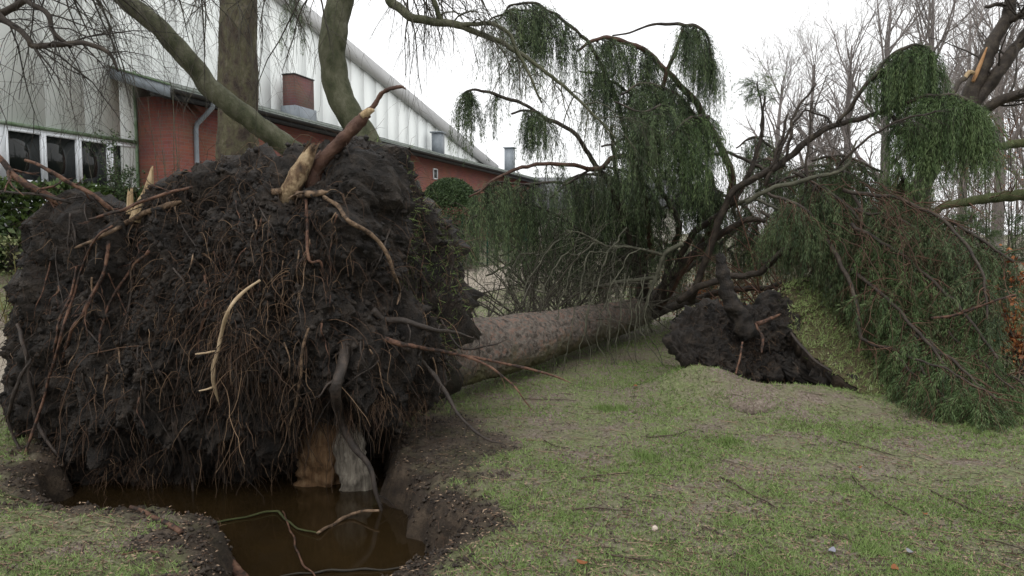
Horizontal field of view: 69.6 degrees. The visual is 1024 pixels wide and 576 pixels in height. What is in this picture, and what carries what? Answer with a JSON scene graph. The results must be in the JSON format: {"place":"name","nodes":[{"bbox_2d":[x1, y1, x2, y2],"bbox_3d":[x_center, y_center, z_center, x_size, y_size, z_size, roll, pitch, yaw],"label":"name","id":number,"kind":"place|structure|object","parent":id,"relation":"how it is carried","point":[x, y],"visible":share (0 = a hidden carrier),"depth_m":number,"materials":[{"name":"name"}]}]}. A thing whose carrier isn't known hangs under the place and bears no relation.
{"place":"outdoors","nodes":[
{"label":"outdoors","id":0,"kind":"place"},
{"bbox_2d":[54,458,428,575],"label":"water","id":1,"kind":"structure","parent":0,"point":[262,544],"depth_m":4.91,"materials":[{"name":"brown liquid"}]},
{"bbox_2d":[217,510,318,533],"bbox_3d":[-1.843,1.533,4.912,1.348,0.032,0.317,1,4,11],"label":"green branch","id":2,"kind":"object","parent":1,"relation":"on","point":[283,517],"visible":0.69,"depth_m":4.89,"materials":[{"name":"green plant"}]},
{"bbox_2d":[282,510,315,575],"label":"orange root","id":3,"kind":"object","parent":1,"relation":"in","point":[301,561],"visible":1,"depth_m":4.42,"materials":[{"name":"brown wood"}]},
{"bbox_2d":[280,566,403,575],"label":"grey branch","id":4,"kind":"object","parent":1,"relation":"on","point":[342,570],"visible":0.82,"depth_m":4.14,"materials":[{"name":"wood"}]},
{"bbox_2d":[316,509,379,533],"bbox_3d":[-1.102,1.513,4.822,0.434,0.086,0.183,-3,5,-36],"label":"floating stick","id":5,"kind":"object","parent":1,"relation":"on","point":[340,519],"visible":1,"depth_m":4.88,"materials":[{"name":"wood"}]},
{"bbox_2d":[0,261,599,392],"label":"path","id":6,"kind":"structure","parent":0,"point":[484,272],"depth_m":22.21,"materials":[{"name":"grey"}]},
{"bbox_2d":[0,234,1023,575],"bbox_3d":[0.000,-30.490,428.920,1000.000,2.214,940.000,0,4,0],"label":"ground","id":7,"kind":"structure","parent":0,"point":[398,494],"depth_m":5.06,"materials":[{"name":"green plant"}]},
{"bbox_2d":[0,240,15,330],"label":"shrub","id":8,"kind":"object","parent":7,"relation":"on","point":[5,316],"visible":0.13,"depth_m":8.58,"materials":[{"name":"green plant"}]},
{"bbox_2d":[0,235,24,277],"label":"hedge","id":9,"kind":"object","parent":7,"relation":"on","point":[16,253],"visible":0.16,"depth_m":11.70,"materials":[{"name":"green plant"}]},
{"bbox_2d":[0,492,52,508],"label":"green branch","id":10,"kind":"object","parent":7,"relation":"on","point":[29,502],"visible":0.73,"depth_m":4.46,"materials":[{"name":"green plant"}]},
{"bbox_2d":[0,175,144,270],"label":"hedge","id":11,"kind":"object","parent":7,"relation":"on","point":[11,215],"visible":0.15,"depth_m":12.41,"materials":[{"name":"green plant"}]},
{"bbox_2d":[83,128,144,203],"bbox_3d":[-7.662,-1.749,14.225,0.953,2.678,0.981,0,4,0],"label":"shrub","id":12,"kind":"object","parent":7,"relation":"on","point":[124,176],"visible":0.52,"depth_m":14.06,"materials":[{"name":"green plant"}]},
{"bbox_2d":[0,0,263,204],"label":"weeping tree","id":13,"kind":"object","parent":7,"relation":"on","point":[17,5],"visible":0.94,"depth_m":5.78,"materials":[{"name":"brown plant"}]},
{"bbox_2d":[121,550,159,554],"bbox_3d":[-1.846,1.317,3.664,0.175,0.021,0.032,-1,4,-14],"label":"exposed root","id":14,"kind":"object","parent":7,"relation":"on","point":[151,551],"visible":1,"depth_m":3.67,"materials":[{"name":"brown wood"}]},
{"bbox_2d":[129,505,183,534],"bbox_3d":[-2.015,1.289,4.136,0.612,0.054,0.046,3,5,39],"label":"exposed root","id":15,"kind":"object","parent":7,"relation":"on","point":[175,528],"visible":0.95,"depth_m":4.04,"materials":[{"name":"brown wood"}]},
{"bbox_2d":[143,75,185,180],"bbox_3d":[-6.152,-1.908,13.194,0.804,3.958,0.596,-4,6,-45],"label":"shrub","id":16,"kind":"object","parent":7,"relation":"on","point":[165,167],"visible":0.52,"depth_m":13.15,"materials":[{"name":"grey plant"}]},
{"bbox_2d":[162,0,314,160],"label":"standing spruce","id":17,"kind":"object","parent":7,"relation":"on","point":[235,134],"visible":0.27,"depth_m":10.10,"materials":[{"name":"brown plant"}]},
{"bbox_2d":[232,556,248,575],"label":"exposed root","id":18,"kind":"object","parent":7,"relation":"on","point":[237,569],"visible":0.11,"depth_m":4.11,"materials":[{"name":"brown wood"}]},
{"bbox_2d":[0,0,498,247],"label":"sports hall","id":19,"kind":"structure","parent":7,"relation":"on","point":[368,83],"depth_m":16.56,"materials":[{"name":"grey metal"}]},
{"bbox_2d":[5,127,44,182],"bbox_3d":[-9.456,-2.553,14.297,0.110,1.015,0.789,1,4,18],"label":"window","id":20,"kind":"structure","parent":19,"relation":"in","point":[16,153],"depth_m":14.33,"materials":[{"name":"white glass"}]},
{"bbox_2d":[44,133,79,181],"bbox_3d":[-9.227,-2.613,15.065,0.075,1.010,0.789,1,4,18],"label":"window","id":21,"kind":"structure","parent":19,"relation":"in","point":[67,166],"depth_m":15.10,"materials":[{"name":"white glass"}]},
{"bbox_2d":[79,138,109,185],"bbox_3d":[-8.965,-2.666,15.821,0.110,1.015,0.761,1,4,18],"label":"window","id":22,"kind":"structure","parent":19,"relation":"in","point":[96,171],"depth_m":15.83,"materials":[{"name":"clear glass"}]},
{"bbox_2d":[111,142,138,188],"bbox_3d":[-8.714,-2.724,16.602,0.110,1.015,0.773,1,4,18],"label":"window","id":23,"kind":"structure","parent":19,"relation":"in","point":[117,151],"depth_m":16.44,"materials":[{"name":"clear glass"}]},
{"bbox_2d":[110,68,542,242],"bbox_3d":[-1.900,-4.357,34.998,1.678,6.130,40.060,1,4,18],"label":"brick annex","id":24,"kind":"object","parent":7,"relation":"on","point":[436,162],"visible":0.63,"depth_m":17.88,"materials":[{"name":"red brick"}]},
{"bbox_2d":[433,168,437,179],"bbox_3d":[-3.162,-4.698,30.326,0.048,0.440,0.440,1,4,18],"label":"small window","id":25,"kind":"structure","parent":24,"relation":"in","point":[435,171],"depth_m":30.33,"materials":[{"name":"clear glass"}]},
{"bbox_2d":[0,0,689,242],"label":"leaning tree","id":26,"kind":"object","parent":7,"relation":"on","point":[344,105],"visible":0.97,"depth_m":7.21,"materials":[{"name":"brown plant"}]},
{"bbox_2d":[0,366,737,575],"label":"soil crumbs","id":27,"kind":"object","parent":7,"relation":"on","point":[203,570],"visible":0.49,"depth_m":4.36,"materials":[{"name":"brown soil"}]},
{"bbox_2d":[0,372,738,575],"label":"loose rootlets","id":28,"kind":"object","parent":7,"relation":"on","point":[221,525],"visible":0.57,"depth_m":4.28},
{"bbox_2d":[0,0,847,510],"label":"fallen spruce","id":29,"kind":"object","parent":7,"relation":"on","point":[298,310],"visible":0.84,"depth_m":5.30,"materials":[{"name":"soil"}]},
{"bbox_2d":[423,176,479,266],"bbox_3d":[-2.097,-2.240,24.907,2.064,3.092,2.069,0,4,0],"label":"clipped bush","id":30,"kind":"object","parent":7,"relation":"on","point":[456,190],"visible":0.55,"depth_m":24.18,"materials":[{"name":"green plant"}]},
{"bbox_2d":[442,214,526,265],"bbox_3d":[-2.440,-1.363,22.481,0.076,1.996,20.075,1,4,18],"label":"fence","id":31,"kind":"object","parent":7,"relation":"on","point":[486,243],"visible":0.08,"depth_m":27.03,"materials":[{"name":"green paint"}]},
{"bbox_2d":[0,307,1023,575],"bbox_3d":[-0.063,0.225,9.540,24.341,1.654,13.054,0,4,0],"label":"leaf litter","id":32,"kind":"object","parent":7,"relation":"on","point":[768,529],"visible":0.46,"depth_m":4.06,"materials":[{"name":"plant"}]},
{"bbox_2d":[0,323,1023,575],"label":"needle straw","id":33,"kind":"object","parent":7,"relation":"on","point":[678,501],"visible":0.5,"depth_m":4.12,"materials":[{"name":"plant"}]},
{"bbox_2d":[525,398,575,400],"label":"fallen twig","id":34,"kind":"object","parent":7,"relation":"on","point":[549,399],"visible":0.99,"depth_m":7.07,"materials":[{"name":"brown wood"}]},
{"bbox_2d":[452,181,673,367],"bbox_3d":[0.028,0.060,9.895,5.026,3.203,4.699,2,5,28],"label":"crushed shrub","id":35,"kind":"object","parent":7,"relation":"on","point":[531,294],"visible":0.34,"depth_m":9.77,"materials":[{"name":"plant"}]},
{"bbox_2d":[441,169,718,361],"bbox_3d":[0.659,-0.038,10.784,5.525,3.453,4.746,0,4,0],"label":"crushed shrub","id":36,"kind":"object","parent":7,"relation":"on","point":[571,299],"visible":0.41,"depth_m":10.77,"materials":[{"name":"plant"}]},
{"bbox_2d":[576,559,586,563],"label":"fallen leaf","id":37,"kind":"object","parent":7,"relation":"on","point":[581,561],"visible":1,"depth_m":3.50,"materials":[{"name":"orange plant"}]},
{"bbox_2d":[573,504,633,511],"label":"fallen twig","id":38,"kind":"object","parent":7,"relation":"on","point":[601,508],"visible":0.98,"depth_m":4.23,"materials":[{"name":"brown wood"}]},
{"bbox_2d":[579,473,629,478],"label":"fallen twig","id":39,"kind":"object","parent":7,"relation":"on","point":[602,475],"visible":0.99,"depth_m":4.85,"materials":[{"name":"brown wood"}]},
{"bbox_2d":[524,177,685,261],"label":"building","id":40,"kind":"structure","parent":7,"relation":"on","point":[551,179],"depth_m":42.00,"materials":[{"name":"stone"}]},
{"bbox_2d":[592,402,620,411],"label":"grass tuft","id":41,"kind":"object","parent":7,"relation":"on","point":[601,407],"visible":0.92,"depth_m":6.75,"materials":[{"name":"green plant"}]},
{"bbox_2d":[604,403,632,412],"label":"grass tuft","id":42,"kind":"object","parent":7,"relation":"on","point":[623,406],"visible":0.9,"depth_m":6.74,"materials":[{"name":"green plant"}]},
{"bbox_2d":[608,553,671,565],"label":"fallen twig","id":43,"kind":"object","parent":7,"relation":"on","point":[639,558],"visible":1,"depth_m":3.57,"materials":[{"name":"brown wood"}]},
{"bbox_2d":[630,447,662,462],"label":"grass tuft","id":44,"kind":"object","parent":7,"relation":"on","point":[646,456],"visible":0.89,"depth_m":5.27,"materials":[{"name":"green plant"}]},
{"bbox_2d":[652,525,657,531],"bbox_3d":[0.764,1.285,3.934,0.033,0.032,0.027,2,5,20],"label":"pebble","id":45,"kind":"object","parent":7,"relation":"on","point":[655,527],"visible":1,"depth_m":3.93,"materials":[{"name":"stone"}]},
{"bbox_2d":[646,428,691,437],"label":"fallen twig","id":46,"kind":"object","parent":7,"relation":"on","point":[666,435],"visible":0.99,"depth_m":5.79,"materials":[{"name":"brown wood"}]},
{"bbox_2d":[633,275,786,322],"bbox_3d":[3.494,0.168,13.346,3.065,1.263,2.154,0,4,0],"label":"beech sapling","id":47,"kind":"object","parent":7,"relation":"on","point":[700,294],"visible":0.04,"depth_m":13.18,"materials":[{"name":"orange plant"}]},
{"bbox_2d":[658,267,783,309],"bbox_3d":[3.804,-0.040,13.603,2.910,1.552,1.461,-1,4,-17],"label":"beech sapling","id":48,"kind":"object","parent":7,"relation":"on","point":[734,285],"visible":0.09,"depth_m":13.66,"materials":[{"name":"orange plant"}]},
{"bbox_2d":[711,433,751,447],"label":"grass tuft","id":49,"kind":"object","parent":7,"relation":"on","point":[724,440],"visible":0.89,"depth_m":5.63,"materials":[{"name":"green plant"}]},
{"bbox_2d":[720,476,777,508],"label":"fallen twig","id":50,"kind":"object","parent":7,"relation":"on","point":[748,492],"visible":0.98,"depth_m":4.54,"materials":[{"name":"brown wood"}]},
{"bbox_2d":[717,17,851,202],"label":"bare tree","id":51,"kind":"object","parent":7,"relation":"on","point":[779,119],"visible":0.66,"depth_m":42.83,"materials":[{"name":"wood"}]},
{"bbox_2d":[577,137,1021,344],"bbox_3d":[3.780,-0.210,10.314,4.818,3.712,5.488,-2,5,-27],"label":"crushed shrub","id":52,"kind":"object","parent":7,"relation":"on","point":[776,288],"visible":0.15,"depth_m":10.35,"materials":[{"name":"plant"}]},
{"bbox_2d":[760,0,871,178],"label":"bare tree","id":53,"kind":"object","parent":7,"relation":"on","point":[812,80],"visible":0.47,"depth_m":50.12,"materials":[{"name":"wood"}]},
{"bbox_2d":[828,546,835,551],"bbox_3d":[1.592,1.300,3.658,0.033,0.010,0.060,4,6,41],"label":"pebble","id":54,"kind":"object","parent":7,"relation":"on","point":[832,549],"visible":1,"depth_m":3.66,"materials":[{"name":"white stone"}]},
{"bbox_2d":[813,528,865,547],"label":"fallen twig","id":55,"kind":"object","parent":7,"relation":"on","point":[838,535],"visible":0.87,"depth_m":3.87,"materials":[{"name":"brown wood"}]},
{"bbox_2d":[662,41,1023,438],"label":"fallen spruce","id":56,"kind":"object","parent":7,"relation":"on","point":[893,262],"visible":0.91,"depth_m":7.71,"materials":[{"name":"plant"}]},
{"bbox_2d":[772,0,933,170],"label":"bare tree","id":57,"kind":"object","parent":7,"relation":"on","point":[849,82],"visible":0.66,"depth_m":44.08,"materials":[{"name":"wood"}]},
{"bbox_2d":[838,440,895,455],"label":"fallen twig","id":58,"kind":"object","parent":7,"relation":"on","point":[867,447],"visible":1,"depth_m":5.51,"materials":[{"name":"brown wood"}]},
{"bbox_2d":[717,0,1023,282],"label":"brushwood","id":59,"kind":"object","parent":7,"relation":"on","point":[988,205],"visible":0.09,"depth_m":30.09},
{"bbox_2d":[835,535,916,560],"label":"grass tuft","id":60,"kind":"object","parent":7,"relation":"on","point":[870,547],"visible":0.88,"depth_m":3.68,"materials":[{"name":"green plant"}]},
{"bbox_2d":[852,475,908,515],"bbox_3d":[2.183,1.256,4.500,0.159,0.032,0.668,0,4,0],"label":"fallen twig","id":61,"kind":"object","parent":7,"relation":"on","point":[877,496],"visible":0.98,"depth_m":4.46,"materials":[{"name":"brown wood"}]},
{"bbox_2d":[794,0,974,191],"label":"bare tree","id":62,"kind":"object","parent":7,"relation":"on","point":[889,27],"visible":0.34,"depth_m":48.75,"materials":[{"name":"wood"}]},
{"bbox_2d":[891,564,898,569],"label":"fallen leaf","id":63,"kind":"object","parent":7,"relation":"on","point":[893,566],"visible":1,"depth_m":3.45,"materials":[{"name":"orange plant"}]},
{"bbox_2d":[826,0,1023,209],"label":"bare tree","id":64,"kind":"object","parent":7,"relation":"on","point":[931,16],"visible":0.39,"depth_m":42.34,"materials":[{"name":"brown wood"}]},
{"bbox_2d":[904,0,1023,217],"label":"bare tree","id":65,"kind":"object","parent":7,"relation":"on","point":[965,192],"visible":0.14,"depth_m":51.30,"materials":[{"name":"brown wood"}]},
{"bbox_2d":[912,0,1023,207],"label":"split tree","id":66,"kind":"object","parent":7,"relation":"on","point":[980,85],"visible":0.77,"depth_m":11.63,"materials":[{"name":"brown plant"}]},
{"bbox_2d":[912,0,1023,250],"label":"bare tree","id":67,"kind":"object","parent":7,"relation":"on","point":[985,22],"visible":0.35,"depth_m":44.97,"materials":[{"name":"wood"}]},
{"bbox_2d":[922,103,1023,234],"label":"mossy tree","id":68,"kind":"object","parent":7,"relation":"on","point":[1008,195],"visible":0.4,"depth_m":10.15,"materials":[{"name":"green plant"}]},
{"bbox_2d":[931,490,1022,528],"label":"fallen twig","id":69,"kind":"object","parent":7,"relation":"on","point":[934,492],"visible":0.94,"depth_m":4.28,"materials":[{"name":"brown wood"}]},
{"bbox_2d":[937,50,1023,310],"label":"beech sapling","id":70,"kind":"object","parent":7,"relation":"on","point":[1011,247],"visible":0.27,"depth_m":14.47,"materials":[{"name":"orange plant"}]},
{"bbox_2d":[947,206,1023,314],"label":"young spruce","id":71,"kind":"object","parent":7,"relation":"on","point":[976,222],"visible":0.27,"depth_m":13.28,"materials":[{"name":"green plant"}]},
{"bbox_2d":[950,244,1023,389],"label":"beech sapling","id":72,"kind":"object","parent":7,"relation":"on","point":[1017,347],"visible":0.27,"depth_m":7.45,"materials":[{"name":"orange plant"}]},
{"bbox_2d":[974,0,1023,184],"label":"bare tree","id":73,"kind":"object","parent":7,"relation":"on","point":[1014,116],"visible":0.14,"depth_m":47.41,"materials":[{"name":"wood"}]},
{"bbox_2d":[979,538,1023,549],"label":"fallen twig","id":74,"kind":"object","parent":7,"relation":"on","point":[1000,542],"visible":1,"depth_m":3.80,"materials":[{"name":"brown wood"}]},
{"bbox_2d":[991,167,1023,345],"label":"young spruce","id":75,"kind":"object","parent":7,"relation":"on","point":[1017,219],"visible":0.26,"depth_m":9.88,"materials":[{"name":"green plant"}]},
{"bbox_2d":[302,0,1023,234],"label":"sky","id":76,"kind":"structure","parent":0,"point":[729,21],"materials":[{"name":"white"}]}
]}

